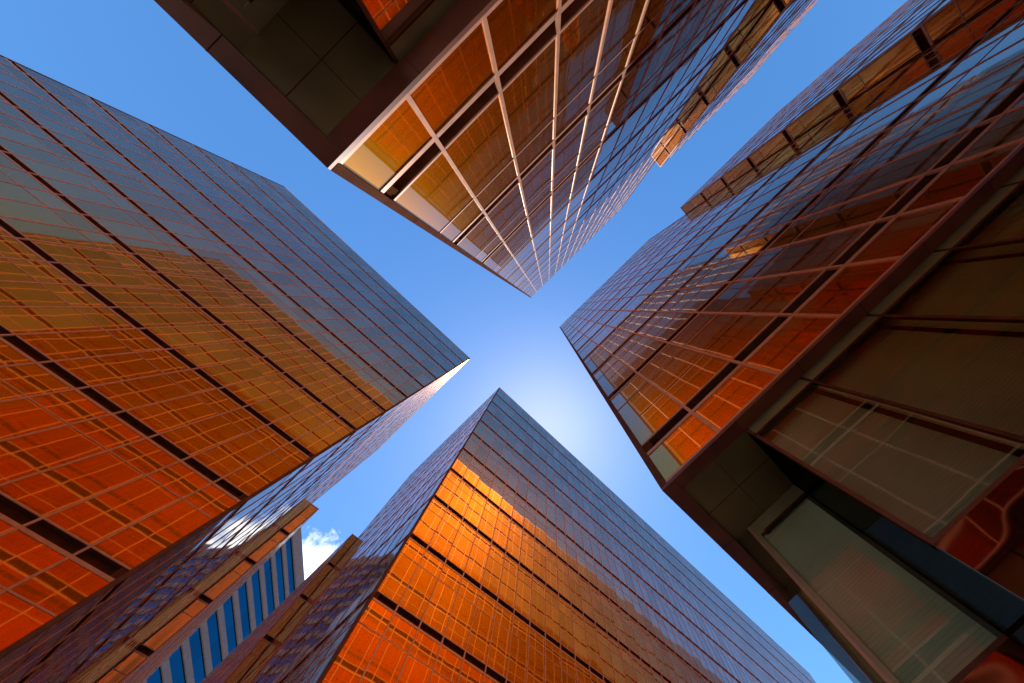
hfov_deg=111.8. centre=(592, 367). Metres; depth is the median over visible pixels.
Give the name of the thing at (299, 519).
window pane
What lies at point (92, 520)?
window pane
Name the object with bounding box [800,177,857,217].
window pane
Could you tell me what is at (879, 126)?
window pane
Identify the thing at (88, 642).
window pane
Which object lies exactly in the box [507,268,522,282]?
window pane
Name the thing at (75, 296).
window pane
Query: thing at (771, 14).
window pane
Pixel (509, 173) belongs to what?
window pane
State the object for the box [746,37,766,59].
window pane
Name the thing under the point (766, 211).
window pane
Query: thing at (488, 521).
window pane
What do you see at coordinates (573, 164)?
window pane
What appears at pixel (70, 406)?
window pane
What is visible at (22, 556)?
window pane
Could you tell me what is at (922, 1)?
window pane
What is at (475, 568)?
window pane
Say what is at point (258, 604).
window
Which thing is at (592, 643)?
window pane
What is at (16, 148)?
window pane
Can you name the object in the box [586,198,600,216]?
window pane
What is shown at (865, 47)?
window pane
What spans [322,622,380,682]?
window pane
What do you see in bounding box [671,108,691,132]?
window pane
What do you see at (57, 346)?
window pane
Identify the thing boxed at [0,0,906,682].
sky
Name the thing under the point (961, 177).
window pane
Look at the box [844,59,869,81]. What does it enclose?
window pane
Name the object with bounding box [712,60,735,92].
window pane
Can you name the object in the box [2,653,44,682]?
window pane
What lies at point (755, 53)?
window pane
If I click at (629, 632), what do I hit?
window pane
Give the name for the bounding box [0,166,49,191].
window pane
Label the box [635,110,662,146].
window pane
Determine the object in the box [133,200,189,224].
window pane
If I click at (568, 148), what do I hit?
window pane
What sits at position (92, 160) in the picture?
window pane
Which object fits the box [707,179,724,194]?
window pane
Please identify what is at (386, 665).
window pane
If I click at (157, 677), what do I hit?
window
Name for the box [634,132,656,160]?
window pane
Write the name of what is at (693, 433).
window pane
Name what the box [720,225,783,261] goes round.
window pane
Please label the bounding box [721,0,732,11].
window pane
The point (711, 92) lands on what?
window pane
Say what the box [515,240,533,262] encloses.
window pane
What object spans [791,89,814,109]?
window pane
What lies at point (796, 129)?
window pane
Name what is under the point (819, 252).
window pane
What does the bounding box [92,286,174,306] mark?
window pane
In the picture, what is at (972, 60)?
window pane
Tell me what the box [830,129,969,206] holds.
window pane
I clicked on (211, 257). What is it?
window pane
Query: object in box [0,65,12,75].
window pane
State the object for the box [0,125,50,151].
window pane
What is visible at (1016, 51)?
window pane
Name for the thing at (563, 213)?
window pane
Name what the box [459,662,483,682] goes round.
window pane
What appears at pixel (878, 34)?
window pane
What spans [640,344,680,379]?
window pane
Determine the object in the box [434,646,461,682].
window pane
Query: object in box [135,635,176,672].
window pane
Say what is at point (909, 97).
window pane
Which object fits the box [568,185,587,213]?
window pane
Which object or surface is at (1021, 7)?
window pane
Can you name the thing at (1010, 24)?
window pane
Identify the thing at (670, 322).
window pane
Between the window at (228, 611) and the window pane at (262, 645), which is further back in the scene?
the window at (228, 611)
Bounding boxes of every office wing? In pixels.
[96,504,318,682]
[200,534,357,682]
[656,0,818,166]
[680,0,997,213]
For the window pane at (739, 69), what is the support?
in the office wing at (775, 25)
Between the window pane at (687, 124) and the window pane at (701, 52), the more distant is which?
the window pane at (687, 124)
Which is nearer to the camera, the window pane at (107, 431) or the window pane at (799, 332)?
the window pane at (799, 332)
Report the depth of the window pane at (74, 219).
14.19 m
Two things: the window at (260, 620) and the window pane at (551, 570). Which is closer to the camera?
the window pane at (551, 570)
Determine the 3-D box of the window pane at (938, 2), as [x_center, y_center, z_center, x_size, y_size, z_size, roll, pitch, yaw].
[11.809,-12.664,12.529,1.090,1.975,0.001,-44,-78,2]
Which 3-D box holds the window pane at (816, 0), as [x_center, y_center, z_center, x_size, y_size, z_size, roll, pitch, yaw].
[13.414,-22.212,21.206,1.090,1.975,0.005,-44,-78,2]
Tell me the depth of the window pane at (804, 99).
21.90 m
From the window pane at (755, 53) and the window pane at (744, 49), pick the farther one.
the window pane at (755, 53)
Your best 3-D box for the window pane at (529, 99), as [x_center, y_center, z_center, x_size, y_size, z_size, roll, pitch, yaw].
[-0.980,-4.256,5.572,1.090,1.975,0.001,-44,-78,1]
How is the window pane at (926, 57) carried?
in the office tower at (802, 358)
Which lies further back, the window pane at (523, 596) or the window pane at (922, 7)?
the window pane at (523, 596)
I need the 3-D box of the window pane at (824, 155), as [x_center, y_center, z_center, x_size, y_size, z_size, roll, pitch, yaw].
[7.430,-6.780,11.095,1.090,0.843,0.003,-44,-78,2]
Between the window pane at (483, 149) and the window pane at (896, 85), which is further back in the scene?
the window pane at (896, 85)
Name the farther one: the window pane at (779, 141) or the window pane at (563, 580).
the window pane at (563, 580)
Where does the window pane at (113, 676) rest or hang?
in the office wing at (144, 661)
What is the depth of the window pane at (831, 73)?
22.06 m
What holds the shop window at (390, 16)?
in the office tower at (520, 145)
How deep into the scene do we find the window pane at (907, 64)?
12.68 m
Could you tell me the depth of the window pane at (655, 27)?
6.89 m
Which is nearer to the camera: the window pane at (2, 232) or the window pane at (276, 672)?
the window pane at (2, 232)
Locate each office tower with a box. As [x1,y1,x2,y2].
[0,55,469,682]
[154,0,772,297]
[238,387,815,682]
[560,0,1023,682]
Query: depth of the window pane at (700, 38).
10.06 m
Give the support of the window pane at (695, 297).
in the office tower at (802, 358)
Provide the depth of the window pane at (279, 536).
27.21 m
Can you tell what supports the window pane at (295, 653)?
in the office tower at (503, 537)
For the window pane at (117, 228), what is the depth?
15.90 m
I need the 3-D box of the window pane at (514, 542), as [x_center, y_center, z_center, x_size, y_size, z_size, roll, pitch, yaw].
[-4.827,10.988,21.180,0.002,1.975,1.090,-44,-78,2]
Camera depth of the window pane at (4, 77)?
17.46 m
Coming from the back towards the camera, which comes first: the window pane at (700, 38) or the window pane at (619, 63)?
the window pane at (700, 38)
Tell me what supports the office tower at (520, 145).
on the ground
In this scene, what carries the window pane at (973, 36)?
in the office tower at (802, 358)
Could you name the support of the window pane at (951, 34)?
in the office tower at (802, 358)
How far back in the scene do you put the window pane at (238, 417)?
13.25 m
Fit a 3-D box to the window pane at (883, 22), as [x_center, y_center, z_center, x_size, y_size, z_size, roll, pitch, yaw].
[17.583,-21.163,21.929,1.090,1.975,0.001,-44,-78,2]
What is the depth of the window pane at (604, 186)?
18.20 m
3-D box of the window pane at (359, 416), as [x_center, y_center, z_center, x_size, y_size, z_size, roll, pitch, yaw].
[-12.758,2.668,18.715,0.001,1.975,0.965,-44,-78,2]
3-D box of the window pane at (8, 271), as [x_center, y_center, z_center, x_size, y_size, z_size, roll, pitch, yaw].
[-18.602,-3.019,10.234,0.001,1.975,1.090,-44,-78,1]
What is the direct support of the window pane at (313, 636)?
in the office tower at (503, 537)
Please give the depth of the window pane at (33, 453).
8.50 m
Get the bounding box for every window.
[147,667,160,680]
[147,669,162,682]
[169,646,180,659]
[169,649,184,682]
[175,673,185,682]
[182,0,255,49]
[189,627,199,641]
[189,632,202,664]
[192,655,205,682]
[207,610,216,624]
[207,617,219,646]
[210,638,221,667]
[223,596,232,608]
[224,602,234,630]
[226,623,236,651]
[238,582,246,595]
[239,589,248,615]
[241,609,249,635]
[243,629,250,639]
[251,569,258,582]
[252,578,260,602]
[254,597,262,621]
[256,616,262,626]
[264,558,270,571]
[265,566,272,590]
[266,585,273,608]
[268,604,274,615]
[275,547,281,560]
[276,556,282,579]
[277,575,284,596]
[279,592,284,604]
[286,537,291,551]
[286,547,292,568]
[288,565,293,585]
[289,581,294,593]
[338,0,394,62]
[362,0,427,41]
[738,542,864,682]
[746,431,1023,647]
[789,592,872,682]
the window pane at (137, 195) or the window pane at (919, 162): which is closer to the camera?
the window pane at (919, 162)
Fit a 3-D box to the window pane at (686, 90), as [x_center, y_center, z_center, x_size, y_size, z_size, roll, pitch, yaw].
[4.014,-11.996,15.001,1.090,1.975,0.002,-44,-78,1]
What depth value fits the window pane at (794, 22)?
21.27 m
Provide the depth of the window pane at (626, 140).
13.30 m
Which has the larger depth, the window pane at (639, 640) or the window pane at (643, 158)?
the window pane at (639, 640)
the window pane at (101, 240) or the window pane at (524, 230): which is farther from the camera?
the window pane at (101, 240)
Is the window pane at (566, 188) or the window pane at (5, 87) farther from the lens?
the window pane at (5, 87)
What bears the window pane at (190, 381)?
in the office tower at (214, 369)
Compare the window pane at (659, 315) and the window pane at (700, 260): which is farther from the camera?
the window pane at (700, 260)
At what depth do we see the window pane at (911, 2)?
18.65 m
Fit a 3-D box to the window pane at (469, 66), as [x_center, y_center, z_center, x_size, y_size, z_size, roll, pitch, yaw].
[-1.530,-3.191,3.826,1.090,0.803,0.001,-44,-78,2]
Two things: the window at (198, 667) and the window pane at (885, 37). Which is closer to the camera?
the window pane at (885, 37)
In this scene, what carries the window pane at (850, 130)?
in the office tower at (802, 358)
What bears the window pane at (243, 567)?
in the office wing at (144, 661)
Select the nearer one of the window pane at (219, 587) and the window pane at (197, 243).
the window pane at (197, 243)
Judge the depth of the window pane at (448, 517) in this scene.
18.46 m
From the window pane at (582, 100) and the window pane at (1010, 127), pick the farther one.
the window pane at (582, 100)
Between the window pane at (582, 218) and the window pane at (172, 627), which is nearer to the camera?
the window pane at (172, 627)
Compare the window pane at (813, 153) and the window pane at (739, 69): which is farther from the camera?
the window pane at (739, 69)
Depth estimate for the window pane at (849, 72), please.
15.77 m
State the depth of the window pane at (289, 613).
23.48 m
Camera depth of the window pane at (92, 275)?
13.35 m
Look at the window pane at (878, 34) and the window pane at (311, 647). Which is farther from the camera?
the window pane at (878, 34)
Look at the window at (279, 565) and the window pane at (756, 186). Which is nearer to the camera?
the window pane at (756, 186)
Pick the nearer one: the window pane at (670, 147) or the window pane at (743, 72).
the window pane at (743, 72)
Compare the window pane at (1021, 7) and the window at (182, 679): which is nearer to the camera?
the window pane at (1021, 7)
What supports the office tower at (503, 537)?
on the ground
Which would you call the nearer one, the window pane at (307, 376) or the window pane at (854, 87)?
the window pane at (854, 87)
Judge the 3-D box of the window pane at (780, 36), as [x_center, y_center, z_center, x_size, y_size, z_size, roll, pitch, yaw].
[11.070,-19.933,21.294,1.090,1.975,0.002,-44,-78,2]
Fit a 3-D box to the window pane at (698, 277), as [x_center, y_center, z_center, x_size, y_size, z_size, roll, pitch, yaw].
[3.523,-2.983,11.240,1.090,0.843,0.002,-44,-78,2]
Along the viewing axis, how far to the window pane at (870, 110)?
11.05 m
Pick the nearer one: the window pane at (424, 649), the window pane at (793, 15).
the window pane at (424, 649)
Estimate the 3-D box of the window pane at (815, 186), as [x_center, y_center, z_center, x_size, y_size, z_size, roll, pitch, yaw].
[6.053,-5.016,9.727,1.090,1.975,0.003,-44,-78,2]
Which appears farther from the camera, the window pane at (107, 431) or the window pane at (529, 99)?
the window pane at (107, 431)
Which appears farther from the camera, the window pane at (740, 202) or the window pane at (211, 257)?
the window pane at (211, 257)
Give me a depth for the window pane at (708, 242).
14.46 m
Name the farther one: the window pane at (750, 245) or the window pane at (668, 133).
the window pane at (668, 133)
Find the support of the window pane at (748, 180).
in the office tower at (802, 358)
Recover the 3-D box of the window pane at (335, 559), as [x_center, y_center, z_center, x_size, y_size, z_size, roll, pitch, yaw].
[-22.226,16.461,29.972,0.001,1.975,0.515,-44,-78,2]
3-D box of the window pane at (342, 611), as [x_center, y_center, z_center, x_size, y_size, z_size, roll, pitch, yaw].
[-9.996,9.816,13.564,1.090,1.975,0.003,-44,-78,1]
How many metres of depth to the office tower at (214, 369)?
13.77 m
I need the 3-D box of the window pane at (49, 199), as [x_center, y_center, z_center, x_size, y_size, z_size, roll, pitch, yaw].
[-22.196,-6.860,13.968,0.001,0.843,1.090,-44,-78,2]
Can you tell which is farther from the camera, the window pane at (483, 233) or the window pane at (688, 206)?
the window pane at (688, 206)
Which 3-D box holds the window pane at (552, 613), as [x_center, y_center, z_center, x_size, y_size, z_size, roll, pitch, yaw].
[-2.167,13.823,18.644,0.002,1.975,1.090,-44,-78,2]
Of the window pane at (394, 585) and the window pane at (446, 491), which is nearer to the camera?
the window pane at (394, 585)
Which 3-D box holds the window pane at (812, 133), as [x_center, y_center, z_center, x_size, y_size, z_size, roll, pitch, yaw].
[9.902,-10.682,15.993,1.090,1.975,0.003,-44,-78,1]
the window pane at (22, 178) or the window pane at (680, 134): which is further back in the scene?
the window pane at (680, 134)
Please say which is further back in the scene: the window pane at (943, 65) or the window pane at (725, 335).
the window pane at (943, 65)
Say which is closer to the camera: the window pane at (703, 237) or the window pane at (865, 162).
the window pane at (865, 162)
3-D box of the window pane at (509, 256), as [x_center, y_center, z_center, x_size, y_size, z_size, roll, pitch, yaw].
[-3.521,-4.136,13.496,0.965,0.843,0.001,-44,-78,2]
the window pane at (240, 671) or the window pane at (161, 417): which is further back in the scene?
the window pane at (240, 671)
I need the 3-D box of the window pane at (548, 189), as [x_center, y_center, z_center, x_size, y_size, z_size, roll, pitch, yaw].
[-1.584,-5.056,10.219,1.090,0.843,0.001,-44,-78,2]
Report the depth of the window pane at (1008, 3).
9.57 m
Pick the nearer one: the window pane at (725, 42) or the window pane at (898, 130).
the window pane at (898, 130)
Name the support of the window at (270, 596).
in the striped building
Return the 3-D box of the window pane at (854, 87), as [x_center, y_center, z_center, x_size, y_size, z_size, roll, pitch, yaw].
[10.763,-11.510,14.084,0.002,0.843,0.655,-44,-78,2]
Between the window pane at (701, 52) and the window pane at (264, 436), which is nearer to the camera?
the window pane at (701, 52)
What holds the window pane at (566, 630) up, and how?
in the office tower at (503, 537)
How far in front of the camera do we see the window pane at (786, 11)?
14.96 m
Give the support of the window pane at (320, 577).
in the office wing at (237, 662)
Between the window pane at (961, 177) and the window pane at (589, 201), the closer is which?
the window pane at (961, 177)
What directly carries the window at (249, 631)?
in the striped building
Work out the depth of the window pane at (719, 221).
15.96 m
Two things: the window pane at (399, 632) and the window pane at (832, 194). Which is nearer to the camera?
the window pane at (832, 194)
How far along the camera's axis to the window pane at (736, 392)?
4.87 m
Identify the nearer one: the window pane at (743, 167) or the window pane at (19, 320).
the window pane at (19, 320)
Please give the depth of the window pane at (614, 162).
15.00 m
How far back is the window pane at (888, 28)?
17.15 m
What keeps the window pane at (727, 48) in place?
in the office tower at (520, 145)
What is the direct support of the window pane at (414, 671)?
in the office tower at (503, 537)
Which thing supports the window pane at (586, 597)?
in the office tower at (503, 537)
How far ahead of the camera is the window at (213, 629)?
66.67 m
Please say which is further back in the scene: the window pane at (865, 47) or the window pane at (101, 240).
the window pane at (865, 47)
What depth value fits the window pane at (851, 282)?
4.81 m
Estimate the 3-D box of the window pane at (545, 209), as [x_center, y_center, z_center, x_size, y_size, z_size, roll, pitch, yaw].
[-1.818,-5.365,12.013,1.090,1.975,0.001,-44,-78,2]
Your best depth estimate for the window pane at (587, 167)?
11.83 m
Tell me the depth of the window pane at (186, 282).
16.60 m
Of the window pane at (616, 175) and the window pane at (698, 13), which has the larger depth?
the window pane at (616, 175)
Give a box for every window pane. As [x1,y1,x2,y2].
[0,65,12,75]
[0,71,35,94]
[0,81,55,111]
[0,113,27,132]
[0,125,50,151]
[0,137,73,170]
[0,152,21,169]
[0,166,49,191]
[0,181,44,205]
[0,198,72,227]
[0,229,8,235]
[0,236,42,260]
[0,258,36,281]
[0,282,69,305]
[0,308,100,332]
[0,341,30,365]
[0,364,70,395]
[0,398,65,439]
[0,425,104,483]
[0,451,143,515]
[0,530,65,587]
[0,621,76,681]
[1,217,98,247]
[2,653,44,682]
[3,92,75,128]
[9,259,73,283]
[10,559,109,614]
[15,155,96,189]
[18,331,132,359]
[22,186,74,211]
[24,110,95,145]
[25,600,133,682]
[29,625,108,682]
[31,240,124,267]
[31,390,106,422]
[32,592,105,648]
[39,649,84,682]
[41,176,119,207]
[43,284,102,305]
[47,129,114,161]
[47,476,179,543]
[51,575,158,656]
[52,209,100,231]
[57,353,161,384]
[63,264,149,287]
[68,197,141,225]
[70,148,134,178]
[72,415,142,448]
[76,308,132,328]
[79,230,125,251]
[81,548,186,626]
[92,166,152,193]
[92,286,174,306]
[93,217,162,242]
[94,375,189,409]
[94,500,210,567]
[97,670,124,682]
[104,250,149,270]
[108,329,160,351]
[111,439,176,473]
[111,526,208,596]
[114,184,171,209]
[115,652,145,674]
[117,236,182,259]
[122,308,197,326]
[128,395,217,432]
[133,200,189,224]
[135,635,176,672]
[138,350,187,372]
[140,255,202,275]
[144,612,191,649]
[147,625,186,660]
[149,463,208,496]
[150,326,220,347]
[154,217,205,238]
[162,415,243,454]
[163,273,222,291]
[166,370,213,393]
[173,233,222,252]
[176,344,242,366]
[183,600,206,616]
[184,484,237,517]
[186,291,240,306]
[193,249,239,266]
[193,435,269,476]
[195,390,238,412]
[201,361,263,385]
[204,571,239,599]
[207,308,258,323]
[222,409,263,432]
[223,640,254,674]
[225,453,291,494]
[225,653,257,682]
[227,377,284,403]
[228,323,277,339]
[233,561,250,574]
[248,427,286,450]
[249,338,294,355]
[249,539,276,561]
[251,394,304,421]
[251,640,268,656]
[267,658,288,682]
[268,608,294,636]
[269,352,311,370]
[271,532,285,542]
[272,641,306,682]
[273,444,307,467]
[274,409,324,438]
[277,622,325,682]
[284,514,306,532]
[288,366,328,385]
[291,598,303,610]
[292,669,306,682]
[297,425,341,453]
[297,607,341,663]
[299,644,331,682]
[301,505,316,517]
[303,573,324,596]
[306,379,344,400]
[308,625,351,682]
[316,588,360,645]
[320,565,331,575]
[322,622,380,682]
[325,393,360,414]
[330,545,347,563]
[338,571,378,623]
[342,100,431,190]
[343,406,375,427]
[344,535,356,547]
[358,554,395,604]
[359,600,392,634]
[361,638,406,682]
[378,552,417,602]
[384,615,416,651]
[395,153,472,231]
[398,655,431,682]
[400,566,437,618]
[401,539,424,563]
[410,22,493,133]
[410,631,439,667]
[413,508,440,543]
[420,551,443,577]
[423,581,456,634]
[430,520,456,557]
[430,672,450,682]
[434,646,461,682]
[436,478,456,504]
[439,566,461,591]
[440,200,481,241]
[443,510,460,529]
[445,594,474,648]
[446,96,512,195]
[448,532,472,569]
[450,487,470,515]
[452,455,468,475]
[457,217,497,257]
[458,579,478,604]
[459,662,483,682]
[464,464,480,486]
[464,499,483,527]
[465,545,487,582]
[467,608,493,662]
[476,160,516,208]
[476,236,501,261]
[476,474,491,496]
[477,591,495,618]
[479,509,496,538]
[482,556,502,595]
[484,244,509,269]
[484,676,494,682]
[487,0,557,69]
[487,621,510,676]
[488,184,524,232]
[488,483,502,506]
[493,254,512,271]
[493,520,508,549]
[495,604,512,630]
[498,258,516,277]
[499,568,516,607]
[500,209,526,238]
[501,493,513,516]
[503,39,555,154]
[505,220,529,251]
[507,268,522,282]
[507,530,521,559]
[507,634,527,682]
[512,233,531,254]
[512,502,524,525]
[512,617,528,642]
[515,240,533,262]
[515,579,530,619]
[516,120,553,172]
[520,540,533,570]
[521,150,552,205]
[521,253,535,270]
[524,511,535,534]
[527,182,551,213]
[527,646,544,682]
[529,197,550,230]
[529,629,544,655]
[531,590,544,630]
[532,214,550,235]
[533,222,550,246]
[533,550,545,580]
[535,519,545,544]
[536,238,549,256]
[546,559,557,590]
[546,600,559,641]
[546,641,560,666]
[546,658,560,682]
[551,204,568,229]
[551,223,564,242]
[552,173,574,210]
[552,194,570,216]
[553,155,578,188]
[554,116,586,177]
[556,80,593,136]
[557,0,609,113]
[558,569,569,599]
[560,611,573,652]
[561,652,575,677]
[562,670,576,682]
[565,208,579,228]
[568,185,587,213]
[569,578,582,610]
[571,174,590,197]
[573,149,598,189]
[573,621,588,663]
[574,211,587,228]
[576,663,590,682]
[578,128,605,164]
[579,194,594,214]
[579,342,596,358]
[581,82,620,150]
[581,587,593,618]
[585,167,605,196]
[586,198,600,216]
[586,349,609,372]
[586,632,601,673]
[591,153,611,177]
[591,595,605,628]
[591,674,602,682]
[592,39,634,100]
[593,179,609,200]
[593,326,614,343]
[594,124,623,168]
[594,357,616,379]
[597,361,632,395]
[598,0,646,72]
[598,641,615,682]
[599,187,612,203]
[601,148,624,180]
[602,604,616,637]
[603,330,631,353]
[604,100,633,138]
[607,163,625,186]
[609,48,654,122]
[609,311,631,326]
[611,133,631,157]
[611,174,625,191]
[611,375,646,409]
[611,651,626,682]
[613,613,627,645]
[614,335,641,357]
[615,100,647,147]
[618,129,643,163]
[618,383,680,444]
[620,148,640,174]
[620,337,662,369]
[623,312,653,331]
[623,622,638,654]
[623,660,636,682]
[625,294,649,309]
[629,0,674,62]
[630,73,660,112]
[631,112,652,137]
[633,630,649,663]
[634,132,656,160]
[634,148,651,169]
[634,669,645,682]
[635,77,671,128]
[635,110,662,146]
[637,13,689,94]
[637,293,657,309]
[638,312,666,334]
[640,278,665,294]
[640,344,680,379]
[642,291,675,310]
[643,638,660,672]
[645,313,692,340]
[649,116,672,145]
[649,415,715,480]
[650,348,727,403]
[651,91,673,117]
[653,93,680,128]
[653,646,669,679]
[655,47,687,87]
[655,261,682,279]
[657,53,695,106]
[657,150,667,164]
[659,121,678,144]
[660,289,689,310]
[661,269,697,291]
[662,653,678,682]
[663,100,688,131]
[665,0,692,27]
[666,0,712,65]
[667,142,673,151]
[670,72,693,99]
[670,74,699,111]
[670,284,722,310]
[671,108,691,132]
[671,128,684,146]
[671,314,715,345]
[672,243,701,263]
[672,661,685,682]
[678,28,720,85]
[678,88,701,116]
[680,248,719,272]
[681,20,714,61]
[681,669,691,682]
[682,202,693,212]
[683,119,691,130]
[684,265,714,287]
[686,54,719,96]
[686,314,774,358]
[687,227,717,248]
[689,100,706,122]
[690,51,714,79]
[690,194,704,206]
[691,238,714,256]
[692,72,717,102]
[694,0,726,37]
[695,366,775,428]
[696,255,752,285]
[699,3,745,64]
[700,226,742,253]
[702,189,711,198]
[703,35,738,79]
[703,280,751,311]
[704,209,736,232]
[705,86,716,100]
[707,0,737,35]
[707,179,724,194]
[708,241,739,264]
[710,30,735,59]
[710,219,733,238]
[711,86,729,106]
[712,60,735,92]
[719,204,764,234]
[720,16,757,62]
[720,72,743,98]
[720,192,753,216]
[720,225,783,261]
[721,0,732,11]
[721,0,755,42]
[721,270,822,312]
[723,58,749,88]
[723,173,733,183]
[728,200,753,220]
[730,9,756,39]
[730,160,751,178]
[730,216,765,242]
[732,57,758,86]
[732,169,762,192]
[733,149,753,166]
[735,41,750,61]
[735,174,772,201]
[736,42,765,75]
[736,246,786,279]
[738,5,768,44]
[739,182,787,215]
[743,0,762,20]
[743,138,764,156]
[746,3,778,48]
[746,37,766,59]
[746,49,766,72]
[746,195,814,236]
[746,317,835,371]
[747,182,771,202]
[748,155,776,177]
[750,151,763,164]
[751,0,768,18]
[751,31,777,60]
[752,158,788,185]
[754,192,789,219]
[757,224,870,276]
[758,1,795,44]
[758,160,810,196]
[759,36,780,59]
[759,133,787,158]
[763,121,789,143]
[765,162,792,184]
[767,15,793,44]
[767,139,808,170]
[768,211,822,248]
[769,111,792,131]
[772,22,794,46]
[772,165,845,211]
[774,0,799,28]
[774,104,807,132]
[777,0,808,35]
[778,168,814,196]
[779,138,832,176]
[780,99,804,120]
[782,123,824,155]
[785,144,810,165]
[786,8,808,32]
[787,120,804,138]
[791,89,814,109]
[792,0,810,20]
[792,90,821,115]
[794,177,919,241]
[796,0,816,23]
[798,135,876,186]
[799,95,839,129]
[799,260,896,313]
[800,115,856,156]
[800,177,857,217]
[801,73,831,99]
[802,124,831,148]
[803,142,841,172]
[804,78,833,103]
[806,80,842,110]
[806,89,826,107]
[816,60,852,91]
[817,61,843,84]
[819,60,863,97]
[819,93,879,137]
[820,75,840,93]
[822,105,907,162]
[823,106,849,128]
[825,117,867,150]
[828,50,854,73]
[829,47,865,78]
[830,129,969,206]
[833,141,895,185]
[834,43,880,82]
[839,39,865,62]
[840,71,901,117]
[840,75,865,101]
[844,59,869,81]
[847,34,878,61]
[849,74,939,136]
[850,92,893,126]
[851,200,959,262]
[853,42,874,61]
[854,23,901,63]
[856,22,883,46]
[859,15,898,49]
[859,35,919,87]
[859,57,916,98]
[864,37,892,62]
[865,14,927,65]
[866,106,931,153]
[867,28,888,47]
[867,81,1019,170]
[869,7,917,48]
[871,2,911,37]
[875,43,971,111]
[875,68,917,102]
[882,0,941,48]
[882,20,909,44]
[884,0,924,33]
[890,0,912,19]
[898,43,943,79]
[899,71,967,121]
[902,13,1002,85]
[903,58,1023,135]
[904,0,930,23]
[904,141,1021,211]
[905,0,937,26]
[923,27,960,55]
[924,3,962,42]
[926,0,1016,61]
[930,0,949,15]
[935,34,1006,87]
[942,39,1023,98]
[954,0,1004,34]
[956,0,994,20]
[959,106,1023,159]
[968,11,1023,55]
[1002,2,1023,22]
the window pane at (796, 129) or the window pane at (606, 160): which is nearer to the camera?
the window pane at (606, 160)
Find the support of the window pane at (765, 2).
in the office tower at (520, 145)
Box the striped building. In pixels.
[143,527,304,682]
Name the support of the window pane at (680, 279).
in the office tower at (802, 358)
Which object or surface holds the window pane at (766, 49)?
in the office wing at (775, 25)
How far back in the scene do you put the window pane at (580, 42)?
5.35 m
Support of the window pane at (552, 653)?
in the office tower at (503, 537)
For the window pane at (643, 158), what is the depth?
21.50 m
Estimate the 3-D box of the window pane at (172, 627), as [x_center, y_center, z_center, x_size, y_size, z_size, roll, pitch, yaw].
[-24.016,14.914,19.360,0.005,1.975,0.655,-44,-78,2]
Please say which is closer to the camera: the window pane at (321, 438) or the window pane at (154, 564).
the window pane at (154, 564)
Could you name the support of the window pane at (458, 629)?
in the office tower at (503, 537)
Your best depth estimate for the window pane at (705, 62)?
13.25 m
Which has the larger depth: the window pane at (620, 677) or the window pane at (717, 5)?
the window pane at (620, 677)
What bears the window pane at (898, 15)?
in the office wing at (905, 33)
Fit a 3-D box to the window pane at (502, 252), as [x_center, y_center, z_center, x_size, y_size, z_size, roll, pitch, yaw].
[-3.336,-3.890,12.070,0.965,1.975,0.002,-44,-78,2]
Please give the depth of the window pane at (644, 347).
9.77 m
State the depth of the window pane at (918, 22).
12.41 m
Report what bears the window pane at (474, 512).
in the office tower at (503, 537)
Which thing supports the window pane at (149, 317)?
in the office tower at (214, 369)
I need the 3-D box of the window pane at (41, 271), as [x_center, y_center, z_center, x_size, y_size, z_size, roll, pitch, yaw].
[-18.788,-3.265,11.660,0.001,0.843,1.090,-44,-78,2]
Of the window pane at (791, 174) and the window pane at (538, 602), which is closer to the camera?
the window pane at (791, 174)
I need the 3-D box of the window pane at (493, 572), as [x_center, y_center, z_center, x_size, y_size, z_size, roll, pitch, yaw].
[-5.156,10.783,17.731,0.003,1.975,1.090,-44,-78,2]
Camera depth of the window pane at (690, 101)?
18.07 m
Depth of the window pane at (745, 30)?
14.79 m
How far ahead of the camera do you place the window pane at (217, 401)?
13.02 m
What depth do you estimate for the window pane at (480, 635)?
14.41 m
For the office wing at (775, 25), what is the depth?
19.28 m
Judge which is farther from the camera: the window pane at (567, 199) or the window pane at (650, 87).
the window pane at (567, 199)
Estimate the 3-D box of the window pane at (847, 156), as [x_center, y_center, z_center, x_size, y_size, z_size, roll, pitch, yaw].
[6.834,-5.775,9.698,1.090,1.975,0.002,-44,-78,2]
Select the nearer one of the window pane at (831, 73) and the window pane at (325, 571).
the window pane at (831, 73)
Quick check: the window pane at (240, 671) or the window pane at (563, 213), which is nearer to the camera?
the window pane at (563, 213)
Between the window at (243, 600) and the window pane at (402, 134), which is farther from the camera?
the window at (243, 600)
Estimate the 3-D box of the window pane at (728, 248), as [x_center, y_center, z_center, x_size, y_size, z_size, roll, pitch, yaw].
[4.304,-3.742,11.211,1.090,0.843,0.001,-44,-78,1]
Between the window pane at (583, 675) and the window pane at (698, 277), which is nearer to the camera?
the window pane at (698, 277)
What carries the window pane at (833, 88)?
in the office wing at (905, 33)
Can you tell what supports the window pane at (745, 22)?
in the office tower at (520, 145)
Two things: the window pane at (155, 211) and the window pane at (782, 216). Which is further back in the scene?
the window pane at (155, 211)
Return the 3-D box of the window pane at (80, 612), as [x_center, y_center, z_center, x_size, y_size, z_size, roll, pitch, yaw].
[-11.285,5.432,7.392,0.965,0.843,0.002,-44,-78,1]
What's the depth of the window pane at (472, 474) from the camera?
23.42 m

